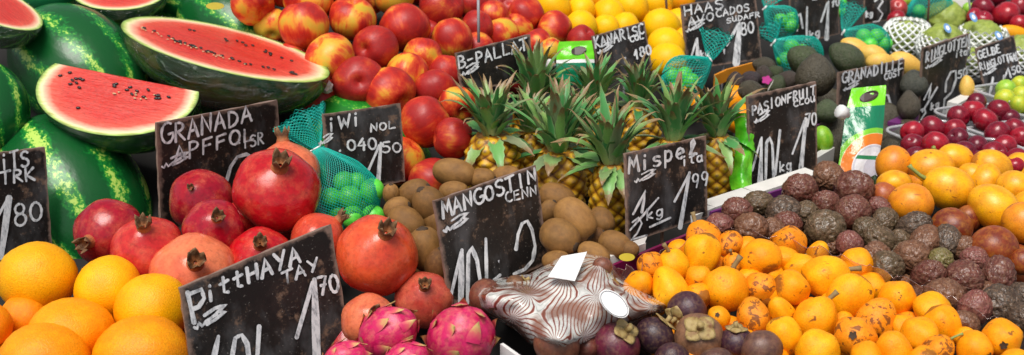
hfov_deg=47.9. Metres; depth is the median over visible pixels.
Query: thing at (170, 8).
watermelon
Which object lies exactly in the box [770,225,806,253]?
loquat
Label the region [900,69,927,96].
avocado
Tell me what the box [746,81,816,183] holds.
price sign
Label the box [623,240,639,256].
kiwi fruit
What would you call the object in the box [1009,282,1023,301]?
passion fruit
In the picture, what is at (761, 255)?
loquat
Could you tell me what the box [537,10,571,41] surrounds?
apple
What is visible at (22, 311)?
orange
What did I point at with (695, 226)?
loquat
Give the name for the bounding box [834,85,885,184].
juice pouch
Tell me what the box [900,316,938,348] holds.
loquat
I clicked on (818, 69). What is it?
avocado
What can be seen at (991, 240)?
granadilla
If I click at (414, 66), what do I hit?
apple
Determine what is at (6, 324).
orange
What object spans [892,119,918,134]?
avocado
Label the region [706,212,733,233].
passion fruit
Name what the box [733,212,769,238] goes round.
passion fruit
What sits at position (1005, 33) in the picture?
foam sleeve
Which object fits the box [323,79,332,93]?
crumpled film
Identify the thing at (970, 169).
granadilla
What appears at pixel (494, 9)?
apple
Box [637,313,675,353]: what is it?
mangosteen
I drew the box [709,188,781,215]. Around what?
tray side
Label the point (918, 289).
passion fruit
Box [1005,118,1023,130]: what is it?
plum
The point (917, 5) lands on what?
lime
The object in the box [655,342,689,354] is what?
mangosteen
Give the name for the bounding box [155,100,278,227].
price sign
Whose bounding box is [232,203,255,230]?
pomegranate
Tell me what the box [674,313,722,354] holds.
mangosteen
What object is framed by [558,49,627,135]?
pineapple
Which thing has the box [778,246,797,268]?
loquat
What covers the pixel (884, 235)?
passion fruit
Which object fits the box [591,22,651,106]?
price sign
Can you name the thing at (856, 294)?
loquat
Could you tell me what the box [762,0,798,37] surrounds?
net bag
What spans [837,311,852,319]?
loquat
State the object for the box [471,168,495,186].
kiwi fruit
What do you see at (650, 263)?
loquat
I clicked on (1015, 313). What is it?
passion fruit
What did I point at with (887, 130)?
plastic tub
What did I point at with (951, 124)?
plum
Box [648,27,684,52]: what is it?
yellow fruit
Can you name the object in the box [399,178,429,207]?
kiwi fruit
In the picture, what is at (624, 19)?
yellow fruit
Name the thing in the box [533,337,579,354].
mangosteen
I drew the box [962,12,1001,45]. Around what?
cherimoya
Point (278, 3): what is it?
apple
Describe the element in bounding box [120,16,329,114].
cut watermelon
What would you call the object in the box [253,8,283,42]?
apple
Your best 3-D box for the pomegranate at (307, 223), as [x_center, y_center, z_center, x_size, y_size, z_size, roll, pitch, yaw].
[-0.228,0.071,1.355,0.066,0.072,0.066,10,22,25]
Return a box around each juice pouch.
[546,41,594,84]
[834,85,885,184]
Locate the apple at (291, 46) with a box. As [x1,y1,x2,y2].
[283,43,305,52]
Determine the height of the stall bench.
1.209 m
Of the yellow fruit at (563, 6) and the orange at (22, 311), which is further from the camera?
the yellow fruit at (563, 6)
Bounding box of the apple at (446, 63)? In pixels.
[429,55,458,83]
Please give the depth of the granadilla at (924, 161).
1.64 m
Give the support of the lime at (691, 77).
in the net bag at (708, 61)
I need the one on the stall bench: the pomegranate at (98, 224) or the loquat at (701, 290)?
the pomegranate at (98, 224)
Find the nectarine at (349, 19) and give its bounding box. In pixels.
[329,0,375,40]
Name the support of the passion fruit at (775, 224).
on the stall bench
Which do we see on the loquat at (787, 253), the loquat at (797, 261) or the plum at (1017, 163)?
the loquat at (797, 261)
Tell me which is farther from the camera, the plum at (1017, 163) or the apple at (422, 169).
the plum at (1017, 163)
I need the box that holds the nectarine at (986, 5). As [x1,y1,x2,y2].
[971,0,994,13]
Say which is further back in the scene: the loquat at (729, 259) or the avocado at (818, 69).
the avocado at (818, 69)
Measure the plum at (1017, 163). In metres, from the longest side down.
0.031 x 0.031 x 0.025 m
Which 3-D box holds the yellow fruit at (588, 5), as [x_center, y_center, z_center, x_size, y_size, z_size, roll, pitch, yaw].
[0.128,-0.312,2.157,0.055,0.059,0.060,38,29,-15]
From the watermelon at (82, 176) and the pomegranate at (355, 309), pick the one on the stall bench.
the watermelon at (82, 176)
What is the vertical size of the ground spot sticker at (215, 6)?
0.010 m
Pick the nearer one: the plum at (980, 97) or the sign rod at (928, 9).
the plum at (980, 97)
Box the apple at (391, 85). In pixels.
[366,66,415,111]
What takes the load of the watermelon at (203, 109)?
on the stall bench
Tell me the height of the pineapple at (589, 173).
0.166 m
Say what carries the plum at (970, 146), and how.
on the plastic tub
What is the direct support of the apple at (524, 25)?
on the apple
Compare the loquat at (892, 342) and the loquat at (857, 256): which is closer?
the loquat at (892, 342)
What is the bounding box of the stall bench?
[0,0,1023,354]
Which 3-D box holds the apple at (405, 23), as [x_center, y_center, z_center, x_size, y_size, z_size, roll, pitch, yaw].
[-0.175,-0.245,1.877,0.085,0.075,0.078,-15,-22,-12]
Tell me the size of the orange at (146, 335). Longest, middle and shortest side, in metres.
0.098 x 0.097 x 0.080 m
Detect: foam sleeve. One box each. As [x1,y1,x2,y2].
[883,16,930,59]
[915,29,970,60]
[958,23,1009,47]
[965,42,981,83]
[1003,38,1023,75]
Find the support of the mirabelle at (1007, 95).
in the plastic tub at (987, 93)
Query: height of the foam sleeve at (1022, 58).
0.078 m
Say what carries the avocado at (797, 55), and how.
on the stall bench
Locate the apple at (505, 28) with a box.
[490,17,518,42]
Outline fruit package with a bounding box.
[478,251,665,346]
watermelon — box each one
[0,0,42,48]
[0,64,30,148]
[0,114,152,258]
[7,3,150,114]
[23,0,74,8]
[35,63,200,153]
[74,0,166,25]
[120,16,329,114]
[151,56,216,113]
[158,0,180,17]
[175,0,283,33]
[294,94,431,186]
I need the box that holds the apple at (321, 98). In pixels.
[298,78,334,112]
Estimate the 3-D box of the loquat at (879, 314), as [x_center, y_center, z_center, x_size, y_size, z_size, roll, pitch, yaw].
[0.387,0.150,1.225,0.044,0.049,0.043,26,9,-16]
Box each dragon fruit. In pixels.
[322,337,372,354]
[354,300,420,354]
[386,338,432,354]
[420,297,499,354]
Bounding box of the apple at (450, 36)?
[430,18,471,55]
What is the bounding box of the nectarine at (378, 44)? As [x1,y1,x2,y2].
[353,25,398,67]
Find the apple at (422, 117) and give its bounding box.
[401,96,449,147]
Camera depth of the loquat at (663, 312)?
1.31 m
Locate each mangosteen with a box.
[469,278,500,314]
[506,275,529,281]
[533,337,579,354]
[579,338,596,354]
[592,257,612,273]
[594,318,640,354]
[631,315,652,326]
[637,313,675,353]
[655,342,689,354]
[665,291,706,328]
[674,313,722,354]
[701,347,731,354]
[721,321,750,354]
[741,330,783,354]
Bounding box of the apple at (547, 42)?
[542,37,559,62]
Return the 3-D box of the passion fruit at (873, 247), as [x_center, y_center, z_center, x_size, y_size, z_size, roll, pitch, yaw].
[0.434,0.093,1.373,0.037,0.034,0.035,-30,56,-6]
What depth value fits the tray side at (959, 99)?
2.08 m
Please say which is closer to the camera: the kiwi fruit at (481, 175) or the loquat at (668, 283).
the loquat at (668, 283)
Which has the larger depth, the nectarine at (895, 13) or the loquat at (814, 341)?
the nectarine at (895, 13)
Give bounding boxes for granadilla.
[875,145,910,176]
[875,182,894,199]
[876,170,912,187]
[888,183,934,217]
[907,164,974,208]
[908,149,954,181]
[909,175,921,184]
[931,143,973,167]
[932,207,973,236]
[959,163,979,176]
[959,205,980,231]
[967,184,1018,226]
[970,149,1012,172]
[971,163,1001,186]
[972,225,1019,258]
[995,170,1023,195]
[1001,202,1023,243]
[1008,152,1023,172]
[1010,248,1023,274]
[1015,191,1023,201]
[1016,244,1023,282]
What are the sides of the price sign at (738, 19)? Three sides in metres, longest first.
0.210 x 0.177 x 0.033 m
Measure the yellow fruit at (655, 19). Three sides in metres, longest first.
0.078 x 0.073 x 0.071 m
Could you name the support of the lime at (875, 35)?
in the net bag at (856, 28)
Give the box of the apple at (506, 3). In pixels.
[503,0,513,9]
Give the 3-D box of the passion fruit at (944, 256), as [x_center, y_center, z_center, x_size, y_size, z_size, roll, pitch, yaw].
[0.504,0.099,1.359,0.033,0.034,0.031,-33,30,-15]
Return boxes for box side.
[887,115,918,130]
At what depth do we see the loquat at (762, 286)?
1.28 m
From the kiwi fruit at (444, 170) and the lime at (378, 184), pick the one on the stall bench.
the kiwi fruit at (444, 170)
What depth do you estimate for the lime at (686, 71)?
1.99 m
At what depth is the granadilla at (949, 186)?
1.56 m
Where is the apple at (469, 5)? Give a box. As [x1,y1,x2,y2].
[463,0,488,16]
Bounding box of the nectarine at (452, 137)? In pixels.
[433,117,472,158]
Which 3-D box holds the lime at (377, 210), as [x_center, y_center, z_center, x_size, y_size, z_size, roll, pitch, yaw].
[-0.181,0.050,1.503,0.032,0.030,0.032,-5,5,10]
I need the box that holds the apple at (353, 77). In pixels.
[331,56,381,100]
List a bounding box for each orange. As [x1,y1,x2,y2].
[0,241,77,305]
[0,305,13,344]
[0,323,91,354]
[3,298,43,332]
[28,297,114,352]
[73,255,139,317]
[92,315,187,354]
[113,273,183,329]
[721,85,745,107]
[728,104,745,132]
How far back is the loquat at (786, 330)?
1.18 m
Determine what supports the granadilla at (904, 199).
on the stall bench
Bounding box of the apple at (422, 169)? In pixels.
[408,158,441,189]
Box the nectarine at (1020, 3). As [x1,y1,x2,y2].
[1010,0,1023,14]
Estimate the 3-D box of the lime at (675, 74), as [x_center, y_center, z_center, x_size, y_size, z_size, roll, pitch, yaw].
[0.275,-0.175,1.986,0.033,0.029,0.031,51,12,14]
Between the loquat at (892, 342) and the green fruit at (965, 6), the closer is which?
the loquat at (892, 342)
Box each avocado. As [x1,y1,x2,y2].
[726,71,744,85]
[738,80,764,97]
[742,71,760,82]
[752,57,775,70]
[755,65,772,84]
[765,75,785,91]
[769,65,782,75]
[778,70,795,87]
[787,45,816,72]
[795,53,835,96]
[816,99,837,122]
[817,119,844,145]
[818,88,836,102]
[829,42,865,71]
[880,135,901,150]
[882,121,892,140]
[884,102,898,123]
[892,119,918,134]
[897,90,920,118]
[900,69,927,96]
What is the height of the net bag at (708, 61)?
0.121 m
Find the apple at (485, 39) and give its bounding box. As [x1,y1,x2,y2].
[471,32,492,48]
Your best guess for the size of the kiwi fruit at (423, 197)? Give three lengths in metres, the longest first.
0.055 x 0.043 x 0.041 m
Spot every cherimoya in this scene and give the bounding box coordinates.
[887,20,920,55]
[921,22,962,46]
[922,0,966,26]
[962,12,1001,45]
[965,31,1002,77]
[1014,35,1023,67]
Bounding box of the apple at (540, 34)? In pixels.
[526,28,550,51]
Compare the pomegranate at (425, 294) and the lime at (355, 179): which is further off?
the lime at (355, 179)
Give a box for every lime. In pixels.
[320,187,339,208]
[326,205,344,215]
[333,171,352,189]
[338,186,361,207]
[343,206,362,227]
[351,172,366,189]
[359,199,374,209]
[360,178,383,202]
[363,205,384,215]
[664,67,678,83]
[679,67,692,82]
[683,73,698,87]
[774,13,787,27]
[776,52,787,66]
[783,19,798,32]
[783,39,798,51]
[817,126,833,150]
[856,29,870,39]
[864,37,877,45]
[870,29,883,41]
[878,38,892,50]
[912,4,925,16]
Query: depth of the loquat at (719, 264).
1.38 m
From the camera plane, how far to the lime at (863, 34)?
2.33 m
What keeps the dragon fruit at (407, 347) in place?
on the stall bench
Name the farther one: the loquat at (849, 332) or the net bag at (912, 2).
the net bag at (912, 2)
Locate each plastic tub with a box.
[885,121,983,138]
[933,104,1023,127]
[973,80,1023,121]
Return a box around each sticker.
[206,2,223,9]
[619,253,634,260]
[762,76,771,83]
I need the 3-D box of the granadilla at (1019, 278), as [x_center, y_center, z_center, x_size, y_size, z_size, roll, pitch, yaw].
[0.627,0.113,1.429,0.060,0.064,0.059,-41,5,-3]
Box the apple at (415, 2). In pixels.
[413,0,418,5]
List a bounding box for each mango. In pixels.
[840,37,866,49]
[861,44,886,60]
[865,53,894,65]
[891,51,919,73]
[959,75,974,95]
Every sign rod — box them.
[477,0,479,42]
[927,0,929,22]
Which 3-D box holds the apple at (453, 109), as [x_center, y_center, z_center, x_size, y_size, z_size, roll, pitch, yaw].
[-0.082,-0.110,1.729,0.061,0.060,0.048,38,13,-43]
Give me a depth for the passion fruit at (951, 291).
1.26 m
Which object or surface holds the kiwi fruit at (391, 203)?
on the stall bench
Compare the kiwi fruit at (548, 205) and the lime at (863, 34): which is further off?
the lime at (863, 34)
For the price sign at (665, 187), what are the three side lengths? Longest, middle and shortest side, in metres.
0.184 x 0.164 x 0.018 m
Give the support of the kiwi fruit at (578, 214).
on the kiwi fruit
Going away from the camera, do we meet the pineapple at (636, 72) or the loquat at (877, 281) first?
the loquat at (877, 281)
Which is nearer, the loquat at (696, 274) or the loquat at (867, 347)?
the loquat at (867, 347)
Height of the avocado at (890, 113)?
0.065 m
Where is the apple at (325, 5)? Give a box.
[283,0,333,15]
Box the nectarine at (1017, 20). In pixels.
[1009,15,1023,27]
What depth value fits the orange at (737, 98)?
1.98 m
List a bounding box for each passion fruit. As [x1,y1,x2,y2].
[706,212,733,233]
[721,197,753,220]
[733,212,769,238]
[744,190,772,214]
[765,195,800,217]
[765,217,785,239]
[774,211,802,230]
[781,173,817,202]
[799,200,818,226]
[803,209,846,245]
[811,190,839,210]
[812,160,843,190]
[827,241,840,257]
[832,170,875,201]
[835,194,871,229]
[835,230,864,255]
[852,216,879,237]
[862,224,897,250]
[864,240,890,256]
[868,196,891,214]
[872,207,899,230]
[872,250,905,281]
[893,229,909,241]
[893,240,930,274]
[895,211,932,233]
[899,274,910,284]
[909,224,939,249]
[909,259,946,285]
[912,285,923,295]
[922,277,964,309]
[928,247,953,267]
[937,223,961,253]
[946,259,984,292]
[953,235,972,259]
[956,289,992,324]
[957,310,980,330]
[958,246,988,268]
[981,281,993,289]
[982,255,1016,286]
[984,284,1022,322]
[1005,302,1023,332]
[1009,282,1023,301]
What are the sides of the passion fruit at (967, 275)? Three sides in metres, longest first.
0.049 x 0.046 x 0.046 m
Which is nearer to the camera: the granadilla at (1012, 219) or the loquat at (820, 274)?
the loquat at (820, 274)
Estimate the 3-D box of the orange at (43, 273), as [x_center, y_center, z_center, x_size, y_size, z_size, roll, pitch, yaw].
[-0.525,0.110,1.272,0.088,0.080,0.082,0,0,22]
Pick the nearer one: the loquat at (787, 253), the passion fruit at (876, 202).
the loquat at (787, 253)
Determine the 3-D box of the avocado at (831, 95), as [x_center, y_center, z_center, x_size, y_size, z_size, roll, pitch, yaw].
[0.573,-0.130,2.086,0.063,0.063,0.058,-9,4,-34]
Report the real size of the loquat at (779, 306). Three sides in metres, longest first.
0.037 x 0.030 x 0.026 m
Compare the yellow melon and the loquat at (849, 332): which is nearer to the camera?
the loquat at (849, 332)
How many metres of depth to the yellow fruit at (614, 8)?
2.16 m
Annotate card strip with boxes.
[713,62,754,85]
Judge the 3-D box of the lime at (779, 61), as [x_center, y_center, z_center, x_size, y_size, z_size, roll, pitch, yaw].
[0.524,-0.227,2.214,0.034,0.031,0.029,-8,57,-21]
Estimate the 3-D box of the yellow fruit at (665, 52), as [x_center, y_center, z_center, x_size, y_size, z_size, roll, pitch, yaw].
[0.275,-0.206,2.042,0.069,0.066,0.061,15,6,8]
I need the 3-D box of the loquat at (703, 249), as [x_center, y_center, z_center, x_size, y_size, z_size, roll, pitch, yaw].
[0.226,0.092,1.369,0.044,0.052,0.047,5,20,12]
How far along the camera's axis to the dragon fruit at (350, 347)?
1.15 m
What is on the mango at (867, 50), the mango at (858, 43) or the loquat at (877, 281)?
the mango at (858, 43)
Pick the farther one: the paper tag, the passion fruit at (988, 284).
the paper tag
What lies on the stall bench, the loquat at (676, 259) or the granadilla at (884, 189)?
the granadilla at (884, 189)
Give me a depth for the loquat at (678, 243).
1.39 m
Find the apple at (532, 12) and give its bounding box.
[508,0,544,29]
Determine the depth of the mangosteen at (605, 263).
1.25 m
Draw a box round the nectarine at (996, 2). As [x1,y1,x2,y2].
[991,0,1005,6]
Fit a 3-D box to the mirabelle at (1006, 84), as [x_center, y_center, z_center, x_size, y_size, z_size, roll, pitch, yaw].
[0.902,-0.161,2.106,0.036,0.038,0.036,1,43,10]
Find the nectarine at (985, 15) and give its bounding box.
[976,11,992,20]
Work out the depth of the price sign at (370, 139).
1.54 m
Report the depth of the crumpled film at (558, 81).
1.75 m
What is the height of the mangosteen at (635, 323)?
0.029 m
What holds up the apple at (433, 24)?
on the stall bench
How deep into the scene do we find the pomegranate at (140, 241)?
1.28 m
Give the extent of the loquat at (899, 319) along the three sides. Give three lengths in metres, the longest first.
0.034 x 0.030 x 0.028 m
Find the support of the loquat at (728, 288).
on the loquat
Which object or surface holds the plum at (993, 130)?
on the plastic tub
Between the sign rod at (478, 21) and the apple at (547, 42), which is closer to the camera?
the sign rod at (478, 21)
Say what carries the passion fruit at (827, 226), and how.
on the passion fruit
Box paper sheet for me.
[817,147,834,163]
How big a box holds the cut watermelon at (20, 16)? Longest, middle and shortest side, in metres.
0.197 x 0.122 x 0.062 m
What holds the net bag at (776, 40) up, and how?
on the stall bench
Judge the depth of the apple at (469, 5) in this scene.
2.00 m
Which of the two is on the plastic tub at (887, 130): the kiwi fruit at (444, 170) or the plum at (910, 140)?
the plum at (910, 140)
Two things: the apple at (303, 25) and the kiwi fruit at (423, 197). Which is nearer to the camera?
the kiwi fruit at (423, 197)
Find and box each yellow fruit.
[538,0,570,15]
[568,10,597,34]
[570,0,595,15]
[594,0,624,18]
[596,14,619,34]
[615,12,638,27]
[618,0,648,22]
[643,8,680,39]
[647,0,672,10]
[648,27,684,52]
[650,42,686,76]
[670,8,681,26]
[672,0,695,8]
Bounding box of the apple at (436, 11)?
[419,0,464,22]
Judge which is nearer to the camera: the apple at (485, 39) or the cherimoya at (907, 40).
the apple at (485, 39)
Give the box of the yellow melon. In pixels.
[1002,25,1023,35]
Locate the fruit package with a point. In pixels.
(566, 300)
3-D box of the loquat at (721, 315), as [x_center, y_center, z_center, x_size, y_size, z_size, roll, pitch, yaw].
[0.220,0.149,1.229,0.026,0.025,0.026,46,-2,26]
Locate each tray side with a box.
[500,343,519,354]
[610,243,645,262]
[613,234,685,277]
[690,168,812,222]
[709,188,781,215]
[945,88,985,117]
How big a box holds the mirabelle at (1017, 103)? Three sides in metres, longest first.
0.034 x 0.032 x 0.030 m
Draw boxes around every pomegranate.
[71,198,139,261]
[110,212,181,274]
[148,232,234,284]
[169,169,232,225]
[181,199,244,246]
[229,226,287,262]
[231,147,321,232]
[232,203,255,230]
[268,126,320,176]
[281,212,315,240]
[290,207,350,254]
[333,331,347,344]
[336,214,417,295]
[341,293,391,340]
[394,271,453,328]
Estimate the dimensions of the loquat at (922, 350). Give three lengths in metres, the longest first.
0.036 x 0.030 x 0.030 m
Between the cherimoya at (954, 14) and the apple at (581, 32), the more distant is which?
the cherimoya at (954, 14)
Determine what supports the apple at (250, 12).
on the apple at (266, 26)
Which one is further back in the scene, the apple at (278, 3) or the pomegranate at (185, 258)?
the apple at (278, 3)
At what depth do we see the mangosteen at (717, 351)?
1.14 m
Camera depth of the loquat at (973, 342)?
1.15 m
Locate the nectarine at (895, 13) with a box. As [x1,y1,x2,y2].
[887,10,905,26]
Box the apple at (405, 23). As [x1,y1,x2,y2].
[379,3,430,51]
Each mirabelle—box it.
[994,89,1014,104]
[995,79,1015,92]
[1010,95,1023,113]
[1012,76,1023,86]
[1012,86,1023,95]
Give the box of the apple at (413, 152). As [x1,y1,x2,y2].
[393,137,424,185]
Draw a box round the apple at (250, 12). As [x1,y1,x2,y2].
[230,0,274,25]
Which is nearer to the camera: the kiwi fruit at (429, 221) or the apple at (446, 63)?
the kiwi fruit at (429, 221)
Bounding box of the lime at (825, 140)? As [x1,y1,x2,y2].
[817,126,833,150]
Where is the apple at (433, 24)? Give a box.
[429,19,436,38]
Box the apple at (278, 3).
[274,0,283,7]
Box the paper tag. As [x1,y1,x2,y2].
[633,237,646,244]
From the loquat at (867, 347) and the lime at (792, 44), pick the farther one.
the lime at (792, 44)
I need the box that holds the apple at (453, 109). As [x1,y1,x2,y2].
[438,86,476,120]
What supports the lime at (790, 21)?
in the net bag at (777, 11)
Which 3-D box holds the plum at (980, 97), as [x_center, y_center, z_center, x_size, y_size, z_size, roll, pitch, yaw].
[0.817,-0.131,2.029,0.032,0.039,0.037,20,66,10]
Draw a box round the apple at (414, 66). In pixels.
[387,52,428,81]
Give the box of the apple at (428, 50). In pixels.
[403,38,441,67]
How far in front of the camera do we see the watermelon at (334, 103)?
1.70 m
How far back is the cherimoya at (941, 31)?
2.29 m
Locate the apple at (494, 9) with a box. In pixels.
[480,0,508,19]
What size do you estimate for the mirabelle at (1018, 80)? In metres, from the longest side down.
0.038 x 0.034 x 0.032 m
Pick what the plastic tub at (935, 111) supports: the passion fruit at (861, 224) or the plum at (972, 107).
the plum at (972, 107)
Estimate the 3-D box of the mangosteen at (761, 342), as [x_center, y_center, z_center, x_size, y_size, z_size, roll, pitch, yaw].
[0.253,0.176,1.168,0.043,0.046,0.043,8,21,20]
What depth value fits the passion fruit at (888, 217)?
1.46 m
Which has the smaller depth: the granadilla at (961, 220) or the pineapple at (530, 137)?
the granadilla at (961, 220)
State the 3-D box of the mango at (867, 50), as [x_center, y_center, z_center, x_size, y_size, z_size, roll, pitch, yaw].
[0.693,-0.233,2.208,0.058,0.042,0.042,30,50,0]
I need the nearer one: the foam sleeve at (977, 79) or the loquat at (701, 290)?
the loquat at (701, 290)
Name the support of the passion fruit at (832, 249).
on the stall bench
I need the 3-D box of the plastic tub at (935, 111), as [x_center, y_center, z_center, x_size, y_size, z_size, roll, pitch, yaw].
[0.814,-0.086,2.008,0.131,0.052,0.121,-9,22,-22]
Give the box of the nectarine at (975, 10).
[966,7,980,21]
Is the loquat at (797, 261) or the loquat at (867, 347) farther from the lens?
the loquat at (797, 261)
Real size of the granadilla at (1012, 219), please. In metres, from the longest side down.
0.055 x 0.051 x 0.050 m
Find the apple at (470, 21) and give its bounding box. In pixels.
[462,10,492,36]
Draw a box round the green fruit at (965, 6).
[962,2,971,13]
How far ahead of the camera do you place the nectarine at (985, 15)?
2.50 m
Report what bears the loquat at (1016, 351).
on the loquat
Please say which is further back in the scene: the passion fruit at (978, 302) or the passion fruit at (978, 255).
the passion fruit at (978, 255)
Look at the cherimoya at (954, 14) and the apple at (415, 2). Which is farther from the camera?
the cherimoya at (954, 14)
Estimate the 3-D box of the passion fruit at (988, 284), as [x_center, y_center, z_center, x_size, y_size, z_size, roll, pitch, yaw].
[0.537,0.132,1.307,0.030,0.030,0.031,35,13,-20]
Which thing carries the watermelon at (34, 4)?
on the stall bench
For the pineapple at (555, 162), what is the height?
0.210 m
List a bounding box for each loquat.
[625,271,651,294]
[637,252,662,278]
[650,291,664,317]
[652,266,688,308]
[661,242,689,278]
[668,239,685,253]
[684,232,721,270]
[685,266,710,285]
[686,211,720,239]
[688,283,709,306]
[702,254,748,311]
[708,306,730,329]
[715,255,724,268]
[719,231,742,255]
[722,249,740,270]
[723,315,736,330]
[737,296,769,330]
[738,236,754,253]
[739,238,781,273]
[740,269,758,277]
[746,272,775,300]
[762,290,777,307]
[766,316,801,354]
[768,297,794,319]
[769,267,782,277]
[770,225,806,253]
[774,269,810,305]
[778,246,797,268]
[783,253,811,272]
[793,289,839,334]
[795,328,840,354]
[801,255,861,296]
[805,241,828,257]
[826,273,873,316]
[834,317,877,354]
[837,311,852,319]
[840,247,873,274]
[850,340,882,354]
[855,298,896,337]
[861,272,885,297]
[876,330,912,354]
[877,281,916,313]
[893,314,910,331]
[899,311,915,316]
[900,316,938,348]
[908,345,937,354]
[912,291,950,316]
[922,332,963,354]
[923,304,961,343]
[953,326,972,344]
[956,330,993,354]
[982,318,1022,354]
[1001,348,1023,354]
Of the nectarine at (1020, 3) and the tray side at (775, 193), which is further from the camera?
the nectarine at (1020, 3)
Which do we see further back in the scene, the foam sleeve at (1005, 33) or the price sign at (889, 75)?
the foam sleeve at (1005, 33)
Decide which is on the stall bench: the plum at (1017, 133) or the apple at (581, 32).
the apple at (581, 32)
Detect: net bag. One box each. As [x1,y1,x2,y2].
[273,101,380,228]
[661,27,733,96]
[759,16,823,70]
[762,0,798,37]
[840,0,890,53]
[906,0,952,19]
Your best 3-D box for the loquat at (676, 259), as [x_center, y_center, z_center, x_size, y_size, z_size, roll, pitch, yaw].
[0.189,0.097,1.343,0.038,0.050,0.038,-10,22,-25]
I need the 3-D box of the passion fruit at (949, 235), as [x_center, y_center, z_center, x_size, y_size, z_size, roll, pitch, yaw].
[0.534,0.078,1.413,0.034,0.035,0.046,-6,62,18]
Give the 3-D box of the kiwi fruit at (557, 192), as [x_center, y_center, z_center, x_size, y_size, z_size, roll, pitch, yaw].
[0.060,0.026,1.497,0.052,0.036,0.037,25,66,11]
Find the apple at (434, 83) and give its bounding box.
[415,69,456,99]
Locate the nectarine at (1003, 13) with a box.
[992,1,1020,25]
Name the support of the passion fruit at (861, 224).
on the passion fruit
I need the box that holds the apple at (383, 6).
[374,0,413,12]
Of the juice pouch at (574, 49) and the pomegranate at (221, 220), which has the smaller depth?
the pomegranate at (221, 220)
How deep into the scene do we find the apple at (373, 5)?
1.97 m
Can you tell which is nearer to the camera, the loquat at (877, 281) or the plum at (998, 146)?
the loquat at (877, 281)
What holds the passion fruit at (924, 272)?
on the passion fruit at (905, 277)
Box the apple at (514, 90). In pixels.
[509,83,523,93]
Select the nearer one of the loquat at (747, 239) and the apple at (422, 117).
the loquat at (747, 239)
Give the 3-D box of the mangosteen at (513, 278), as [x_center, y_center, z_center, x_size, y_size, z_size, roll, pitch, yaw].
[0.006,0.118,1.251,0.027,0.026,0.026,9,22,22]
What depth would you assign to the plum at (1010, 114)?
1.94 m
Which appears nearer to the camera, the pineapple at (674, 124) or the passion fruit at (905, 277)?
the passion fruit at (905, 277)
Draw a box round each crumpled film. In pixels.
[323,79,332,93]
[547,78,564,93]
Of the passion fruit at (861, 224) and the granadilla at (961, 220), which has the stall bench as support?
the granadilla at (961, 220)
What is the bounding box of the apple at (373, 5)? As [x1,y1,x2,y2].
[366,0,379,13]
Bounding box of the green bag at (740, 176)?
[729,113,754,189]
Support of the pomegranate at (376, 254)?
on the pomegranate at (341, 336)
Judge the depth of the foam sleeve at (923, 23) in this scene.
2.36 m
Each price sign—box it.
[0,147,51,259]
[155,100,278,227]
[178,224,343,354]
[318,103,404,187]
[432,165,546,303]
[454,34,531,88]
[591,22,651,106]
[623,136,707,243]
[680,0,761,91]
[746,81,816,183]
[789,0,839,47]
[836,58,904,105]
[863,0,890,27]
[918,33,969,120]
[975,35,1020,97]
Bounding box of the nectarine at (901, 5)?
[890,0,907,14]
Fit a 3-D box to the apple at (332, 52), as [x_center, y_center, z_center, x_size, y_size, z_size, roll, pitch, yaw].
[-0.277,-0.180,1.750,0.079,0.066,0.077,-44,36,-6]
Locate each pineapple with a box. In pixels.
[441,70,536,187]
[496,36,575,133]
[499,73,614,203]
[505,79,549,167]
[543,86,611,196]
[550,83,662,232]
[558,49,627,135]
[608,51,673,150]
[625,71,731,157]
[682,73,768,198]
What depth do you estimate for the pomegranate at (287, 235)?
1.43 m
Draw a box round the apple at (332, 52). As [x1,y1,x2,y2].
[305,32,354,78]
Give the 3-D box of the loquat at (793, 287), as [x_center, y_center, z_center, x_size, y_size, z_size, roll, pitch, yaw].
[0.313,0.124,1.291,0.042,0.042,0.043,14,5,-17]
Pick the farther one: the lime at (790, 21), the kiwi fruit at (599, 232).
the lime at (790, 21)
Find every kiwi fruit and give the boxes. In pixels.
[383,183,399,201]
[383,196,411,216]
[387,205,424,232]
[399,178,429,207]
[411,226,439,271]
[412,186,443,218]
[423,214,436,230]
[424,247,443,277]
[432,158,474,186]
[439,181,467,196]
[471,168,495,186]
[493,165,518,177]
[539,182,575,202]
[539,218,580,253]
[541,199,556,221]
[542,250,568,265]
[553,197,596,240]
[577,241,610,260]
[582,227,604,242]
[592,206,614,230]
[598,230,628,258]
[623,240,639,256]
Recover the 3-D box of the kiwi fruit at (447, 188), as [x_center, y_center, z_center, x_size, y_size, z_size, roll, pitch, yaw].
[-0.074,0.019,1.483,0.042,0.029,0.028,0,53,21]
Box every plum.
[900,121,924,138]
[900,133,922,149]
[906,146,923,155]
[920,115,944,135]
[921,131,949,149]
[944,119,966,134]
[946,127,968,143]
[947,105,970,124]
[956,141,976,151]
[961,101,984,120]
[966,92,986,106]
[968,135,987,150]
[972,108,998,131]
[981,141,1007,154]
[984,121,1010,141]
[987,99,1010,120]
[994,134,1017,150]
[1000,109,1020,121]
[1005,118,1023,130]
[1006,148,1023,156]
[1009,127,1023,148]
[1009,157,1023,171]
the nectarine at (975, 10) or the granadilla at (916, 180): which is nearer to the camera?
the granadilla at (916, 180)
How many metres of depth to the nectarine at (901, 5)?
2.50 m
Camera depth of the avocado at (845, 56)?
2.10 m
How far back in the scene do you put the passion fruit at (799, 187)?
1.54 m
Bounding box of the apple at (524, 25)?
[509,13,532,35]
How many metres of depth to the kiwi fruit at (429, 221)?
1.41 m
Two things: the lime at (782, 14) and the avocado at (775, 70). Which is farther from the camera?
the lime at (782, 14)
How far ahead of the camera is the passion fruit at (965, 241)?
1.40 m
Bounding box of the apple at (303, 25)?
[278,1,328,49]
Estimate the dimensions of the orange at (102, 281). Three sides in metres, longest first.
0.076 x 0.071 x 0.070 m
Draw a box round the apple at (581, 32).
[567,24,594,44]

